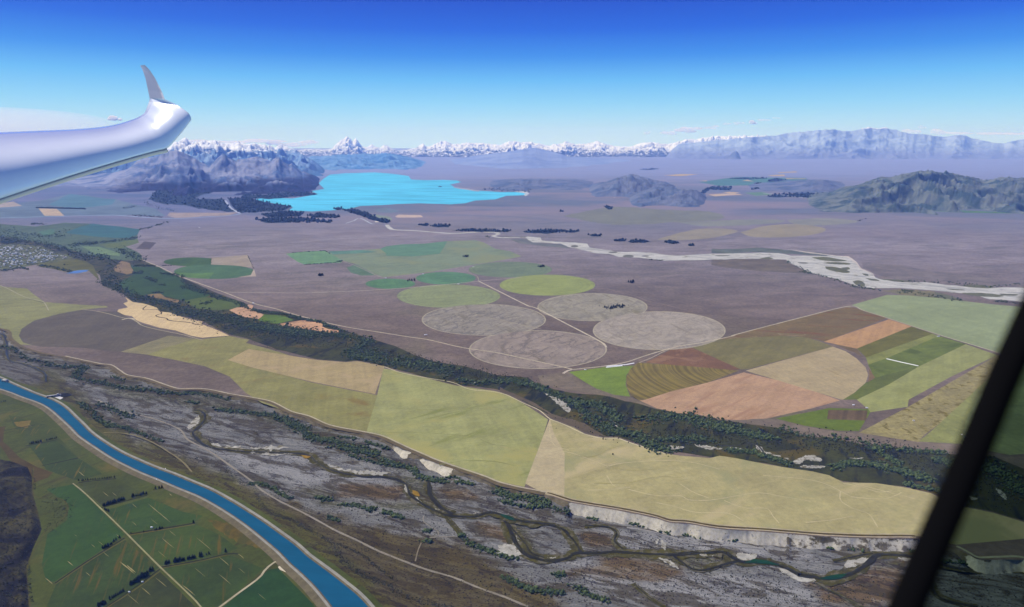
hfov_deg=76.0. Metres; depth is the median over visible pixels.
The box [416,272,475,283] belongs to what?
pivot circle
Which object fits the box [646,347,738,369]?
red fallow
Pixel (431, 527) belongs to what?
river track
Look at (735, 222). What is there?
dryland patch
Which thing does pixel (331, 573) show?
canal bank
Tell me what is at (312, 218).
pine plantation
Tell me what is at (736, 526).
track
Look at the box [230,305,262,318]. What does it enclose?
salmon field
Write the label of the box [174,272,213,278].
pivot sector
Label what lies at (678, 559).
stream
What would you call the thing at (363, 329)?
road
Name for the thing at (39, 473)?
bare patch
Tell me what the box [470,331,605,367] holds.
pivot circle
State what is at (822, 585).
stream margin
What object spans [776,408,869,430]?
bright pasture
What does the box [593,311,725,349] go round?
pivot circle
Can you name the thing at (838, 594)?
stream
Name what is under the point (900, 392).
grass field
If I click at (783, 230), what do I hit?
dryland patch
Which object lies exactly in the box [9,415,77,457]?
paddock
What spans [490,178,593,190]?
hills
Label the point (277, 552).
canal road
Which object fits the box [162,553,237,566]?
track
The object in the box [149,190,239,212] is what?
forest floor
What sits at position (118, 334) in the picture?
dark pasture
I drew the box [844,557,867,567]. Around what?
gravel bar
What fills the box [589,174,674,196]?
hills
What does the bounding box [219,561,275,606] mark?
track
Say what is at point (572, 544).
stream margin
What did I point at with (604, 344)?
road
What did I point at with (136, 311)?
cream field
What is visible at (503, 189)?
shore pines
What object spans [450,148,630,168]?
hills
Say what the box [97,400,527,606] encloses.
river track
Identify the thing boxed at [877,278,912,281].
river island
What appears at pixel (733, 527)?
track
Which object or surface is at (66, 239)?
pasture belt
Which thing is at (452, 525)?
stream margin
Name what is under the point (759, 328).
road
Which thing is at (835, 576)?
stream pool
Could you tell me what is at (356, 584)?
canal bank
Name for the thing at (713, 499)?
track
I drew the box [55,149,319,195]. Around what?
mountains
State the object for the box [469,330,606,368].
pivot circle
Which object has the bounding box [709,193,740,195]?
stubble field
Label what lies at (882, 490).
track
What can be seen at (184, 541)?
paddock
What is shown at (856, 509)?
track
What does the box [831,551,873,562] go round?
stream margin
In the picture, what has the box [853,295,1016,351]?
pale pasture
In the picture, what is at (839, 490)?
track
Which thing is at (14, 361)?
stream margin
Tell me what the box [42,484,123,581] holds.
paddock
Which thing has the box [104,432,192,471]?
track
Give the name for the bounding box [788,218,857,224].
dryland patch
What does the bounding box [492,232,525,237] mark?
river gravel
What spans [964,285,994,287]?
river island
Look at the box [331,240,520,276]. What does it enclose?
irrigated field
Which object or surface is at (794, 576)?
gravel bar
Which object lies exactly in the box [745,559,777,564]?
stream pool
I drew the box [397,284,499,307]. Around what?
pivot circle
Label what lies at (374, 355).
woodland
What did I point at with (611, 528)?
stream
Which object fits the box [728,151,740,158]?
hills
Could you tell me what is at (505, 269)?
pivot circle
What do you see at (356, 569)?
riverbed scrub
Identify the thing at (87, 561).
track
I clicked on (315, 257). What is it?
green field
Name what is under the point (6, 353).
stream
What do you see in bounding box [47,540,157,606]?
paddock
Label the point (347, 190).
lake
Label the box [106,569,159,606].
track
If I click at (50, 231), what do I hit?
green pasture
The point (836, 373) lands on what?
beige field
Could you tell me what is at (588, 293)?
pivot circle
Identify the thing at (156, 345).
pale field
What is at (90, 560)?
track
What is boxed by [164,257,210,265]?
pivot circle
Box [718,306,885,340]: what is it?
brown fallow
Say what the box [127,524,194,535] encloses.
track
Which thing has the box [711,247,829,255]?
river flat
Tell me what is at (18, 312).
stubble field
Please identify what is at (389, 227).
river gravel
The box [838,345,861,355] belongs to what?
waste corner
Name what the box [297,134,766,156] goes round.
mountains
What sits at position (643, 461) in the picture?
track
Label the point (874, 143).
mountains
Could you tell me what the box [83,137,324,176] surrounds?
mountains
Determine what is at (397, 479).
stream
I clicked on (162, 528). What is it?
track
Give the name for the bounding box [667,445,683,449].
gravel bar
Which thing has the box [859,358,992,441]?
tussock field
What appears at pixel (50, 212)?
stubble field
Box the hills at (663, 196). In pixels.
[629,186,706,206]
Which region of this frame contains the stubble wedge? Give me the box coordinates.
[526,420,564,496]
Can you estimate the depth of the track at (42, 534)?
2601.52 m
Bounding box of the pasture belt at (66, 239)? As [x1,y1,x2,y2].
[0,223,142,259]
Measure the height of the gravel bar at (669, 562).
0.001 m
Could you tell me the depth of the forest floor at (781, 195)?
18140.89 m
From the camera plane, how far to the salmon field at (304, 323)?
5451.81 m
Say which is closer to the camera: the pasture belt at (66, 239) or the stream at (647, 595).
the stream at (647, 595)
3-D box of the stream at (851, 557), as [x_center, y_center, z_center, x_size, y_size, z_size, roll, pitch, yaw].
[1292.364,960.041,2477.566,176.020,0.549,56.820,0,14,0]
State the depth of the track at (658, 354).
4714.23 m
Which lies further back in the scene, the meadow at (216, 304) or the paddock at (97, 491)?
the meadow at (216, 304)
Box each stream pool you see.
[501,514,515,520]
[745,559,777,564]
[820,574,845,579]
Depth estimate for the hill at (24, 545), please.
2565.68 m
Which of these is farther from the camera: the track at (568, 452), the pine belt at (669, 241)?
the pine belt at (669, 241)
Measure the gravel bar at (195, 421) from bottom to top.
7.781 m
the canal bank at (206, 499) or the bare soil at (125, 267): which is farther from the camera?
the bare soil at (125, 267)
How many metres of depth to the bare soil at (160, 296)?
6418.97 m
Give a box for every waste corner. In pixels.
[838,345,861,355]
[868,369,874,381]
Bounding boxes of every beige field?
[211,255,252,267]
[229,349,383,393]
[242,270,255,276]
[746,347,867,399]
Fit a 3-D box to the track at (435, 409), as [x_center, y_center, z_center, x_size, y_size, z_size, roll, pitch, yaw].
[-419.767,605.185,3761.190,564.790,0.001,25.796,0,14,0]
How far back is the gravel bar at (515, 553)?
2503.20 m
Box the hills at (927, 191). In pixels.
[807,170,1023,214]
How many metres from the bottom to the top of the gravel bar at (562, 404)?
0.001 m
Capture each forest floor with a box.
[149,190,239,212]
[228,197,289,212]
[242,192,316,198]
[257,217,330,222]
[262,212,301,217]
[346,209,389,222]
[453,228,507,231]
[523,230,577,233]
[767,193,810,197]
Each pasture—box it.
[0,194,164,217]
[19,309,188,351]
[39,229,54,235]
[49,194,115,207]
[65,224,139,237]
[82,246,119,255]
[99,239,138,247]
[259,314,291,323]
[347,265,373,275]
[570,366,632,396]
[701,177,806,185]
[747,192,771,195]
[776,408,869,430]
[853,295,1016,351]
[939,210,1003,212]
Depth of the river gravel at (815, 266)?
7925.01 m
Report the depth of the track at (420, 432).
3458.67 m
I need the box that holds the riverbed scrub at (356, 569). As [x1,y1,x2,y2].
[22,358,899,606]
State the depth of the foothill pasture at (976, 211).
13907.66 m
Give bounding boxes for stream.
[0,333,46,381]
[192,409,580,550]
[427,479,453,514]
[501,516,907,579]
[507,523,543,557]
[585,524,623,548]
[633,583,663,606]
[672,555,737,570]
[685,442,763,451]
[815,583,860,606]
[834,553,872,561]
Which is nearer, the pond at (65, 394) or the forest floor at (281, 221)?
the pond at (65, 394)
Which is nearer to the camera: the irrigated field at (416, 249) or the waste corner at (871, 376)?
the waste corner at (871, 376)
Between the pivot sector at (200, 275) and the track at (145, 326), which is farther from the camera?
the pivot sector at (200, 275)
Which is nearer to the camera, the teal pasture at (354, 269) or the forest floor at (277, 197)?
the teal pasture at (354, 269)
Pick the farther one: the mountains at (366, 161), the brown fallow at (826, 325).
the mountains at (366, 161)
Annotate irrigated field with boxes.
[328,250,372,253]
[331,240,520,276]
[381,241,446,255]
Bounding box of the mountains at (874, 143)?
[666,127,1023,158]
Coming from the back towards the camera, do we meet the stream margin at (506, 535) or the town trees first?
the town trees
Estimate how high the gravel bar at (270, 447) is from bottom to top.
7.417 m
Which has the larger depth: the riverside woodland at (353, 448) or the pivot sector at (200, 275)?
the pivot sector at (200, 275)
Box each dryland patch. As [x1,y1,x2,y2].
[373,215,391,219]
[375,208,397,212]
[565,207,723,224]
[658,228,737,239]
[682,219,784,225]
[741,224,825,237]
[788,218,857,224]
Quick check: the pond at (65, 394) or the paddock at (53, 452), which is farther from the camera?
the pond at (65, 394)
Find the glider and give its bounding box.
[0,65,1023,606]
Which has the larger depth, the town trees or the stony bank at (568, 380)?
the town trees
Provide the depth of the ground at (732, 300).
9142.00 m
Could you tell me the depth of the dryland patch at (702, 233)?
10683.58 m
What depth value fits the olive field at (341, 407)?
4088.24 m
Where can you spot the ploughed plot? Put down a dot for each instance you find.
(847, 414)
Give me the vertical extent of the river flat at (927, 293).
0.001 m
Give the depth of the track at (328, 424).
3530.73 m
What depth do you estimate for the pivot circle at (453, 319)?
5633.41 m
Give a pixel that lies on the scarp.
(755, 537)
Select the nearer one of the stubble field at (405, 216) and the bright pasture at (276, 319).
the bright pasture at (276, 319)
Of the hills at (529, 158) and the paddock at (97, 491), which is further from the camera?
the hills at (529, 158)
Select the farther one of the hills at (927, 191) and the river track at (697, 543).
the hills at (927, 191)
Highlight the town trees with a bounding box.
[1,244,57,266]
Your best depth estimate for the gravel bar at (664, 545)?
2555.69 m
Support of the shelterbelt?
on the hazy pasture at (31, 210)
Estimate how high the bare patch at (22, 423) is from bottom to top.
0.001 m
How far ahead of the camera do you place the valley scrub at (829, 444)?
3438.75 m
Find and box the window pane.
[927,377,1023,606]
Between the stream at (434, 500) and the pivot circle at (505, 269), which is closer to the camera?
the stream at (434, 500)
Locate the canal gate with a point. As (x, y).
(57, 394)
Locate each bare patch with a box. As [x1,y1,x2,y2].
[0,426,52,482]
[14,420,30,427]
[208,519,260,548]
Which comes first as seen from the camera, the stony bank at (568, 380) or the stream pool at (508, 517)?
the stream pool at (508, 517)
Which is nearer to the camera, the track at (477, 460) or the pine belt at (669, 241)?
the track at (477, 460)
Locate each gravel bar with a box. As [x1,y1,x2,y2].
[187,415,199,429]
[211,443,287,450]
[250,450,297,456]
[325,462,390,475]
[496,551,522,556]
[498,543,518,551]
[546,394,570,411]
[659,557,678,568]
[661,539,666,549]
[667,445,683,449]
[695,444,721,449]
[736,552,756,559]
[779,568,806,581]
[779,568,815,582]
[793,455,821,463]
[800,465,824,467]
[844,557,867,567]
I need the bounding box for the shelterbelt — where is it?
[36,206,85,208]
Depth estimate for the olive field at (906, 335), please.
5032.27 m
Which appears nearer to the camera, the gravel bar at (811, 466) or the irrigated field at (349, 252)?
the gravel bar at (811, 466)
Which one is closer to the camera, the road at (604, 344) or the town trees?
the road at (604, 344)
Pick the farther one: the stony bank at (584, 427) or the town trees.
the town trees
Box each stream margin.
[0,333,49,381]
[190,408,583,550]
[423,480,456,513]
[443,516,462,534]
[499,518,908,585]
[504,523,544,558]
[585,523,625,549]
[630,583,665,606]
[669,556,738,571]
[815,582,862,606]
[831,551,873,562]
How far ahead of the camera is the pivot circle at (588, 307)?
6072.33 m
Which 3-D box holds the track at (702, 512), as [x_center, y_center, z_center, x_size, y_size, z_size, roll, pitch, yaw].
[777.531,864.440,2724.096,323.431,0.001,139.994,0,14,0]
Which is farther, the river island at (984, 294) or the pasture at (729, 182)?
the pasture at (729, 182)
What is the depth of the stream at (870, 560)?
2494.79 m
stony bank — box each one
[500,387,606,436]
[538,371,655,408]
[714,419,955,452]
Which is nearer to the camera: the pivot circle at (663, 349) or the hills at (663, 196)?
the pivot circle at (663, 349)
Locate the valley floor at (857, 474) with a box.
[0,236,951,493]
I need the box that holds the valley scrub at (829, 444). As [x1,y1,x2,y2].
[193,311,952,474]
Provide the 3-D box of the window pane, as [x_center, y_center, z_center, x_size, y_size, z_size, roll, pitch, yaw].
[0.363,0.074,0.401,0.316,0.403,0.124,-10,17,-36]
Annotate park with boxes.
[37,258,98,279]
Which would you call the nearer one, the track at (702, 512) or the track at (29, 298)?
the track at (702, 512)
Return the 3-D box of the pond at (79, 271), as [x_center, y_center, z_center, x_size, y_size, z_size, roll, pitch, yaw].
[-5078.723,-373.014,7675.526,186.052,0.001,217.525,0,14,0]
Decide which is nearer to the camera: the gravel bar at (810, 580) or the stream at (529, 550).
the gravel bar at (810, 580)
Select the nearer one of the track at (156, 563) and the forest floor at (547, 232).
the track at (156, 563)
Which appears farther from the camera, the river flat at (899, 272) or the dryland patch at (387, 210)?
the dryland patch at (387, 210)
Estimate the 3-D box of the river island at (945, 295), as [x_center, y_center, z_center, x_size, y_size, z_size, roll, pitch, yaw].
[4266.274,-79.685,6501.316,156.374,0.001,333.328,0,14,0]
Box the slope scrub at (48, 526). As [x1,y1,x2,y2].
[26,470,72,601]
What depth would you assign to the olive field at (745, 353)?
4828.56 m
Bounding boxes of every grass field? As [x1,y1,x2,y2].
[843,367,916,399]
[857,344,994,411]
[866,334,937,363]
[868,336,964,377]
[919,387,979,443]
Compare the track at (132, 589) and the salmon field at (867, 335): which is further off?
the salmon field at (867, 335)
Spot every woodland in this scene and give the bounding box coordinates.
[0,201,949,491]
[0,345,909,602]
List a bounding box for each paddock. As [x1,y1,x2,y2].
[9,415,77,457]
[28,440,101,480]
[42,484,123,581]
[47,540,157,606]
[79,479,145,506]
[107,498,201,532]
[109,572,194,606]
[131,525,236,564]
[163,555,262,606]
[224,568,313,606]
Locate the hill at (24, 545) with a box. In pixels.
[0,459,41,606]
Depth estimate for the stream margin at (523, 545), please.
2559.83 m
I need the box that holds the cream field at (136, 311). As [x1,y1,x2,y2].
[117,297,228,337]
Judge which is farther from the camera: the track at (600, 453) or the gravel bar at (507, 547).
the track at (600, 453)
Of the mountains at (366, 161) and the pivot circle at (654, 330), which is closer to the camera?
the pivot circle at (654, 330)
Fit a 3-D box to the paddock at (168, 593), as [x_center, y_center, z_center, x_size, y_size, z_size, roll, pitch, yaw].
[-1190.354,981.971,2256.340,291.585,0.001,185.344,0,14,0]
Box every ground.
[0,148,1023,538]
[0,244,72,269]
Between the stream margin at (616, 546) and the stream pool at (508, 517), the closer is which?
the stream margin at (616, 546)
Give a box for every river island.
[812,257,846,260]
[825,266,849,272]
[827,262,849,264]
[853,280,864,286]
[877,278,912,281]
[934,292,957,298]
[963,293,1002,296]
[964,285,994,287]
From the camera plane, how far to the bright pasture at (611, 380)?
4242.13 m
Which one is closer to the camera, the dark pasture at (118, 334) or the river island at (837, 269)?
the dark pasture at (118, 334)
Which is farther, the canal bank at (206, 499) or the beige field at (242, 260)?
the beige field at (242, 260)
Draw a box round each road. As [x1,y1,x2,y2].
[0,376,374,606]
[0,389,330,606]
[143,260,571,368]
[242,277,520,292]
[479,281,606,346]
[571,306,994,369]
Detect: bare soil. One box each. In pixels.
[113,261,132,273]
[145,294,178,302]
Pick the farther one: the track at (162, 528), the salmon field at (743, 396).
the salmon field at (743, 396)
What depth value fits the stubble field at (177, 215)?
13537.92 m
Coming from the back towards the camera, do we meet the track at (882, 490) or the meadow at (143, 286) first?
the meadow at (143, 286)
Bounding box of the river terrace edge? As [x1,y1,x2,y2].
[787,249,873,275]
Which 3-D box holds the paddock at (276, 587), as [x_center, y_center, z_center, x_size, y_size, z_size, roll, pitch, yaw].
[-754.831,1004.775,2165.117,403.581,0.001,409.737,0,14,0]
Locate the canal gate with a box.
[46,393,60,397]
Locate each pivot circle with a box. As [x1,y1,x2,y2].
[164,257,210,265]
[174,264,252,278]
[366,279,414,288]
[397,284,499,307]
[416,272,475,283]
[423,304,544,334]
[469,262,551,276]
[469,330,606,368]
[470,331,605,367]
[500,275,594,295]
[537,293,647,320]
[539,294,645,320]
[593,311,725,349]
[594,312,723,348]
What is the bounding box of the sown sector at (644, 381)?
[626,362,736,399]
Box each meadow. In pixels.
[120,265,209,300]
[185,297,239,309]
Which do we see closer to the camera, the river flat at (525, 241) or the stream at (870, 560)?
the stream at (870, 560)
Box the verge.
[0,328,545,494]
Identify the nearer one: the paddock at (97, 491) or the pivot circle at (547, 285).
the paddock at (97, 491)
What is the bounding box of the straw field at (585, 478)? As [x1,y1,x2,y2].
[525,419,933,535]
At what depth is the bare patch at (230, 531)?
2579.01 m
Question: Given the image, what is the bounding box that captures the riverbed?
[0,331,904,606]
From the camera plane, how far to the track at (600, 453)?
3217.02 m
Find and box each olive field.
[147,336,376,431]
[693,336,831,368]
[857,326,931,356]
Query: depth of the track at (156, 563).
2465.10 m
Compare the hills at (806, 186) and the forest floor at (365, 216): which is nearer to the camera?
the forest floor at (365, 216)
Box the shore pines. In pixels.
[484,186,530,191]
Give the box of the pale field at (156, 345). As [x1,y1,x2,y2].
[122,336,193,354]
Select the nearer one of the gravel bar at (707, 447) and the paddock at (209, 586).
the paddock at (209, 586)
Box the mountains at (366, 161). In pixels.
[309,153,425,169]
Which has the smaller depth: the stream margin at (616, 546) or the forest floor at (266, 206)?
the stream margin at (616, 546)
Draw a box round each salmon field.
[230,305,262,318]
[281,320,337,331]
[640,372,839,419]
[824,319,910,347]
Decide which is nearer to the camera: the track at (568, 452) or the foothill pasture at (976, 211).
the track at (568, 452)
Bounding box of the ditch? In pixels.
[143,306,199,324]
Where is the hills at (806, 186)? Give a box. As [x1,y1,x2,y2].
[748,179,845,192]
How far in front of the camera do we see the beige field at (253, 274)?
7458.06 m
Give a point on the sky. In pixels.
(289, 73)
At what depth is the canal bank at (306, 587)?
2790.14 m
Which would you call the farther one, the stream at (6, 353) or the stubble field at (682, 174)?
the stubble field at (682, 174)
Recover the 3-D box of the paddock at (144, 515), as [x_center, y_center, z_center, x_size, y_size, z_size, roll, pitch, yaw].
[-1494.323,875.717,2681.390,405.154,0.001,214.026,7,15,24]
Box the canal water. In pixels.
[0,379,367,606]
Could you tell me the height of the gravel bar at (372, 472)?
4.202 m
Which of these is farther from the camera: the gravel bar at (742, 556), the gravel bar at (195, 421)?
the gravel bar at (195, 421)
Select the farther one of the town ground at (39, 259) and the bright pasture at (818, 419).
the town ground at (39, 259)
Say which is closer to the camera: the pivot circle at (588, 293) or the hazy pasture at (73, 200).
the pivot circle at (588, 293)
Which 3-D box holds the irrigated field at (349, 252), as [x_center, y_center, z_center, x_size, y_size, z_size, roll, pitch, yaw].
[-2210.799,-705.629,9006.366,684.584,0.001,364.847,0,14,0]
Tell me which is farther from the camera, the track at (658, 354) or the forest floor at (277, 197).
the forest floor at (277, 197)
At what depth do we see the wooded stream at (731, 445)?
3323.36 m
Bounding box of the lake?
[256,172,524,210]
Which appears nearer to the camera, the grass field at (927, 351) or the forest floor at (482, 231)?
the grass field at (927, 351)
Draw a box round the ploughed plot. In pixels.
[827,410,867,420]
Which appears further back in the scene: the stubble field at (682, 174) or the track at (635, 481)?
the stubble field at (682, 174)
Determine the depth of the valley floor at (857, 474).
3686.66 m
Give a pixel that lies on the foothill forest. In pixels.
(785, 195)
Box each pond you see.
[61,393,70,396]
[68,270,87,272]
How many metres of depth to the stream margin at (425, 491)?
2895.89 m
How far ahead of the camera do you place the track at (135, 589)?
2254.18 m
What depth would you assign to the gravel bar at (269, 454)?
3290.30 m
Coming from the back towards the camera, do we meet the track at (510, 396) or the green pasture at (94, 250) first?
the green pasture at (94, 250)
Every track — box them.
[0,285,48,309]
[26,467,68,606]
[55,538,123,582]
[56,539,125,583]
[66,356,546,491]
[72,483,201,606]
[84,309,201,339]
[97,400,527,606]
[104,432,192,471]
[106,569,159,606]
[108,571,159,606]
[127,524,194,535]
[130,523,193,533]
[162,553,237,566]
[164,555,225,567]
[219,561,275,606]
[369,432,465,435]
[386,367,600,437]
[394,408,476,409]
[423,516,438,537]
[439,460,514,465]
[538,451,605,465]
[547,492,914,535]
[548,491,915,534]
[575,445,622,456]
[601,476,679,483]
[609,460,672,465]
[627,527,763,548]
[629,489,810,501]
[639,346,679,362]
[659,503,742,520]
[763,475,900,498]
[839,491,877,526]
[853,483,914,498]
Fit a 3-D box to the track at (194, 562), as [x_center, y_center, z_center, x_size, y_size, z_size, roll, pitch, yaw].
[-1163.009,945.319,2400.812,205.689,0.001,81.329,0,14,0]
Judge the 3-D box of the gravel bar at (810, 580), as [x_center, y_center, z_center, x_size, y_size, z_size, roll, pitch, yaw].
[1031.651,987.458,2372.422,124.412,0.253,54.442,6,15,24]
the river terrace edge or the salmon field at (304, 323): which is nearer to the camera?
the salmon field at (304, 323)
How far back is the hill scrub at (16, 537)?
2517.49 m
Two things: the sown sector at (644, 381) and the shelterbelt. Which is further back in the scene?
the shelterbelt
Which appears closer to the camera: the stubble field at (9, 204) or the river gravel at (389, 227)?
the river gravel at (389, 227)
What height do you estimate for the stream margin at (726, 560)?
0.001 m
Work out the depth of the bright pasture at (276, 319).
5665.21 m
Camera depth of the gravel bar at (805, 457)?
3167.63 m
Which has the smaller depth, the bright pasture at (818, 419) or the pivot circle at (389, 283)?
the bright pasture at (818, 419)
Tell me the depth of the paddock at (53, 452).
3148.15 m
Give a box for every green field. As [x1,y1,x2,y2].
[287,251,341,263]
[367,368,547,486]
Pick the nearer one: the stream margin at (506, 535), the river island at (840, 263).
the stream margin at (506, 535)
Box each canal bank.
[0,374,382,606]
[0,378,370,606]
[0,388,331,606]
[0,390,326,606]
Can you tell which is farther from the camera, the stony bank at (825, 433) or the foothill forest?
the foothill forest
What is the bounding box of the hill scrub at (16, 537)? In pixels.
[0,461,38,606]
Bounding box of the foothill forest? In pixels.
[642,168,823,197]
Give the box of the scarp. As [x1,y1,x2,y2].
[0,329,913,551]
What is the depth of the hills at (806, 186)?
20709.81 m
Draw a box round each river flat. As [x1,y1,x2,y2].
[511,239,569,248]
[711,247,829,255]
[711,259,806,272]
[862,263,1023,287]
[882,289,969,301]
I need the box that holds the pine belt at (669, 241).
[418,187,708,245]
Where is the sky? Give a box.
[0,0,1023,147]
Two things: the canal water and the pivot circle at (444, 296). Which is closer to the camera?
the canal water
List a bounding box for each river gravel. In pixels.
[385,225,494,233]
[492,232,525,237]
[526,236,1023,300]
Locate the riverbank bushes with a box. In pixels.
[487,235,1020,303]
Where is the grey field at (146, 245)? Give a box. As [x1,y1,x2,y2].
[136,241,155,248]
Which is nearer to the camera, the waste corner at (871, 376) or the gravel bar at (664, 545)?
the gravel bar at (664, 545)
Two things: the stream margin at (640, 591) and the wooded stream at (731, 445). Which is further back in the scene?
the wooded stream at (731, 445)
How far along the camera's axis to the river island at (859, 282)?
7042.35 m
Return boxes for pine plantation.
[151,189,389,222]
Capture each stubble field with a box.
[0,202,20,206]
[0,286,106,344]
[39,208,63,215]
[167,212,236,217]
[395,215,421,217]
[669,174,697,175]
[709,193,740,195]
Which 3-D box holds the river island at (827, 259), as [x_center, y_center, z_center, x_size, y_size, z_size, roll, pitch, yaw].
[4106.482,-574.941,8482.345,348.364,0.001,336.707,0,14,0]
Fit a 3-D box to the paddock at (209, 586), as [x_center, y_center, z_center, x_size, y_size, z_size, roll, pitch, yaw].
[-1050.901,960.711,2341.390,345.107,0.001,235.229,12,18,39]
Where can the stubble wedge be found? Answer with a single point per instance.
(547, 471)
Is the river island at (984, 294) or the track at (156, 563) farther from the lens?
the river island at (984, 294)

